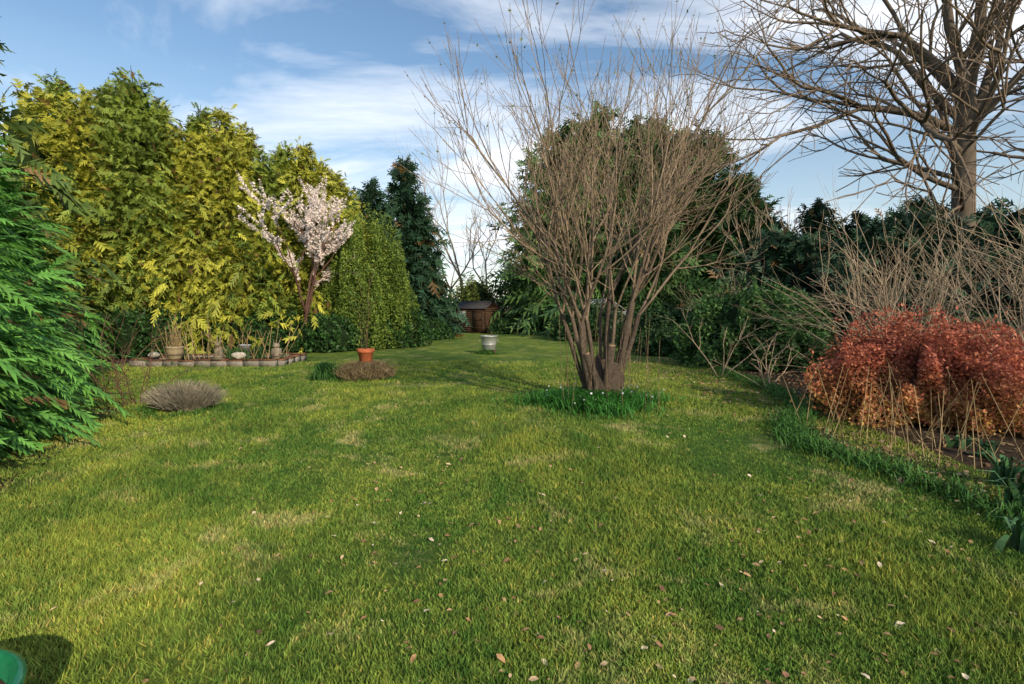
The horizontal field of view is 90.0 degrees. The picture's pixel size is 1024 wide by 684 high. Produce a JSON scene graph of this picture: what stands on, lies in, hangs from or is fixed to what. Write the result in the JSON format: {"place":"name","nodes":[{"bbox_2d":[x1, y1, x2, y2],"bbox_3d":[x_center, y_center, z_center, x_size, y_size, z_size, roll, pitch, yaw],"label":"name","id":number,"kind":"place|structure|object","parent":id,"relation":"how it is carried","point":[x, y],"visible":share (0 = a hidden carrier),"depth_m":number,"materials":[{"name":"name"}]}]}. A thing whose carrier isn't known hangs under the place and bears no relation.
{"place":"outdoors","nodes":[
{"label":"outdoors","id":0,"kind":"place"},
{"bbox_2d":[234,172,357,325],"bbox_3d":[-7.478,-2.996,17.939,3.272,6.794,5.429,0,4,0],"label":"cherry tree","id":1,"kind":"object","parent":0,"point":[308,214],"depth_m":18.80,"materials":[{"name":"white plant"}]},
{"bbox_2d":[0,332,1023,683],"bbox_3d":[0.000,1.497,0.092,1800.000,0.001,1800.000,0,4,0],"label":"lawn","id":2,"kind":"structure","parent":0,"point":[516,346],"depth_m":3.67,"materials":[{"name":"green plant"}]},
{"bbox_2d":[0,648,26,683],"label":"green glazed pot","id":3,"kind":"object","parent":2,"relation":"on","point":[13,667],"visible":1,"depth_m":1.57,"materials":[{"name":"ceramic"}]},
{"bbox_2d":[137,378,228,412],"bbox_3d":[-4.900,0.787,7.707,1.238,0.487,1.074,0,4,0],"label":"lavender clump","id":4,"kind":"object","parent":2,"relation":"on","point":[185,397],"visible":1,"depth_m":7.52,"materials":[{"name":"grey plant"}]},
{"bbox_2d":[129,353,306,366],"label":"raised bed stone kerb","id":5,"kind":"structure","parent":2,"relation":"on","point":[291,358],"depth_m":13.66,"materials":[{"name":"grey stone"}]},
{"bbox_2d":[165,346,184,359],"bbox_3d":[-9.046,0.291,13.744,0.450,0.340,0.450,0,4,0],"label":"plant pot","id":6,"kind":"object","parent":5,"relation":"on","point":[174,353],"visible":0.95,"depth_m":13.60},
{"bbox_2d":[148,352,246,359],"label":"rocks","id":7,"kind":"object","parent":5,"relation":"on","point":[238,355],"visible":0.91,"depth_m":13.72,"materials":[{"name":"stone"}]},
{"bbox_2d":[210,336,226,359],"bbox_3d":[-7.879,0.168,13.739,0.272,0.639,0.306,0,4,0],"label":"garden statue","id":8,"kind":"object","parent":5,"relation":"on","point":[218,352],"visible":1,"depth_m":13.67,"materials":[{"name":"beige stone"}]},
{"bbox_2d":[187,357,269,359],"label":"raised bed soil","id":9,"kind":"structure","parent":5,"relation":"in","point":[212,357],"depth_m":15.13,"materials":[{"name":"brown soil"}]},
{"bbox_2d":[171,345,284,363],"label":"low plants","id":10,"kind":"object","parent":9,"relation":"in","point":[229,352],"visible":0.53,"depth_m":14.70,"materials":[{"name":"green plant"}]},
{"bbox_2d":[155,315,306,359],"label":"dry plant stems","id":11,"kind":"object","parent":9,"relation":"on","point":[178,337],"visible":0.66,"depth_m":14.48,"materials":[{"name":"plant"}]},
{"bbox_2d":[239,344,250,353],"bbox_3d":[-7.971,0.222,15.293,0.316,0.290,0.313,0,4,0],"label":"plastic bucket","id":12,"kind":"object","parent":5,"relation":"on","point":[245,346],"visible":0.5,"depth_m":15.21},
{"bbox_2d":[271,341,281,358],"bbox_3d":[-6.435,0.220,13.982,0.263,0.479,0.216,0,4,0],"label":"garden statue","id":13,"kind":"object","parent":5,"relation":"on","point":[276,351],"visible":1,"depth_m":13.93,"materials":[{"name":"beige stone"}]},
{"bbox_2d":[333,357,406,381],"bbox_3d":[-3.205,0.499,11.285,2.143,0.625,2.043,-2,4,-24],"label":"dry grass mound","id":14,"kind":"object","parent":2,"relation":"on","point":[353,371],"visible":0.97,"depth_m":10.94,"materials":[{"name":"beige plant"}]},
{"bbox_2d":[356,348,374,363],"bbox_3d":[-3.221,0.315,11.275,0.386,0.335,0.386,0,4,0],"label":"terracotta pot","id":15,"kind":"object","parent":14,"relation":"on","point":[364,354],"visible":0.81,"depth_m":11.15,"materials":[{"name":"orange ceramic"}]},
{"bbox_2d":[348,254,380,348],"bbox_3d":[-3.231,-0.882,11.196,0.761,2.158,0.675,0,4,0],"label":"potted sapling","id":16,"kind":"object","parent":15,"relation":"in","point":[362,320],"depth_m":11.20,"materials":[{"name":"green plant"}]},
{"bbox_2d":[454,302,499,332],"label":"garden shed","id":17,"kind":"structure","parent":2,"relation":"on","point":[478,320],"depth_m":34.19,"materials":[{"name":"brown wood"}]},
{"bbox_2d":[456,301,500,308],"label":"shed roof","id":18,"kind":"structure","parent":17,"relation":"on","point":[473,304],"depth_m":34.58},
{"bbox_2d":[479,335,498,349],"bbox_3d":[-0.803,0.024,17.832,0.676,0.495,0.620,0,4,0],"label":"galvanised tub","id":19,"kind":"object","parent":2,"relation":"on","point":[488,342],"visible":0.96,"depth_m":17.62,"materials":[{"name":"silver metal"}]},
{"bbox_2d":[26,373,1023,683],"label":"fallen leaves","id":20,"kind":"object","parent":2,"relation":"on","point":[604,663],"visible":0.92,"depth_m":2.63,"materials":[{"name":"beige plant"}]},
{"bbox_2d":[129,341,1023,553],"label":"long grass tufts","id":21,"kind":"object","parent":2,"relation":"on","point":[1003,472],"visible":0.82,"depth_m":5.71,"materials":[{"name":"green plant"}]},
{"bbox_2d":[546,383,664,402],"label":"flowers","id":22,"kind":"object","parent":21,"relation":"on","point":[603,393],"visible":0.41,"depth_m":7.87,"materials":[{"name":"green plant"}]},
{"bbox_2d":[400,0,834,407],"bbox_3d":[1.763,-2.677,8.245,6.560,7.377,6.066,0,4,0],"label":"multi-stemmed shrub","id":23,"kind":"object","parent":2,"relation":"on","point":[598,371],"visible":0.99,"depth_m":7.54,"materials":[{"name":"brown plant"}]},
{"bbox_2d":[0,333,1023,516],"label":"border beds","id":24,"kind":"object","parent":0,"point":[1006,448],"visible":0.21,"depth_m":5.91,"materials":[{"name":"soil"}]},
{"bbox_2d":[0,65,400,353],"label":"golden conifers","id":25,"kind":"object","parent":24,"relation":"on","point":[266,285],"depth_m":18.37,"materials":[{"name":"plant"}]},
{"bbox_2d":[51,157,1023,405],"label":"bare shrubs","id":26,"kind":"object","parent":24,"relation":"on","point":[884,293],"visible":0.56,"depth_m":9.43,"materials":[{"name":"brown plant"}]},
{"bbox_2d":[76,193,1021,371],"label":"green shrubs","id":27,"kind":"object","parent":24,"relation":"on","point":[390,293],"depth_m":18.02,"materials":[{"name":"green plant"}]},
{"bbox_2d":[591,299,626,311],"bbox_3d":[4.653,-1.210,26.976,2.471,2.122,2.895,0,4,0],"label":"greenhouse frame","id":28,"kind":"object","parent":24,"relation":"on","point":[612,304],"visible":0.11,"depth_m":25.89,"materials":[{"name":"grey metal"}]},
{"bbox_2d":[590,299,625,323],"bbox_3d":[4.653,-1.213,26.976,2.426,2.067,2.850,0,4,0],"label":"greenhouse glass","id":29,"kind":"object","parent":28,"relation":"in","point":[593,301],"visible":0.06,"depth_m":26.15,"materials":[{"name":"glass"}]},
{"bbox_2d":[347,101,1023,351],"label":"conifers","id":30,"kind":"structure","parent":24,"relation":"on","point":[522,298],"depth_m":28.17,"materials":[{"name":"plant"}]},
{"bbox_2d":[390,0,1023,298],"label":"bare trees","id":31,"kind":"object","parent":24,"relation":"on","point":[969,110],"visible":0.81,"depth_m":23.23,"materials":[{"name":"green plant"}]},
{"bbox_2d":[632,357,1023,521],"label":"leaf litter","id":32,"kind":"object","parent":24,"relation":"on","point":[886,448],"visible":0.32,"depth_m":6.31,"materials":[{"name":"brown plant"}]},
{"bbox_2d":[782,358,1023,471],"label":"dry stems","id":33,"kind":"object","parent":24,"relation":"on","point":[941,416],"visible":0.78,"depth_m":5.58,"materials":[{"name":"brown plant"}]},
{"bbox_2d":[782,298,1023,439],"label":"shrub","id":34,"kind":"object","parent":24,"relation":"on","point":[998,374],"depth_m":6.64,"materials":[{"name":"red plant"}]},
{"bbox_2d":[0,0,1023,302],"label":"sky","id":35,"kind":"structure","parent":0,"point":[331,74],"materials":[{"name":"blue"}]},
{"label":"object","id":36,"kind":"object","parent":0,"visible":0},
{"bbox_2d":[0,16,147,487],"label":"conifer branches","id":37,"kind":"object","parent":36,"relation":"attached to","point":[36,366],"visible":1,"depth_m":6.79,"materials":[{"name":"green plant"}]}
]}

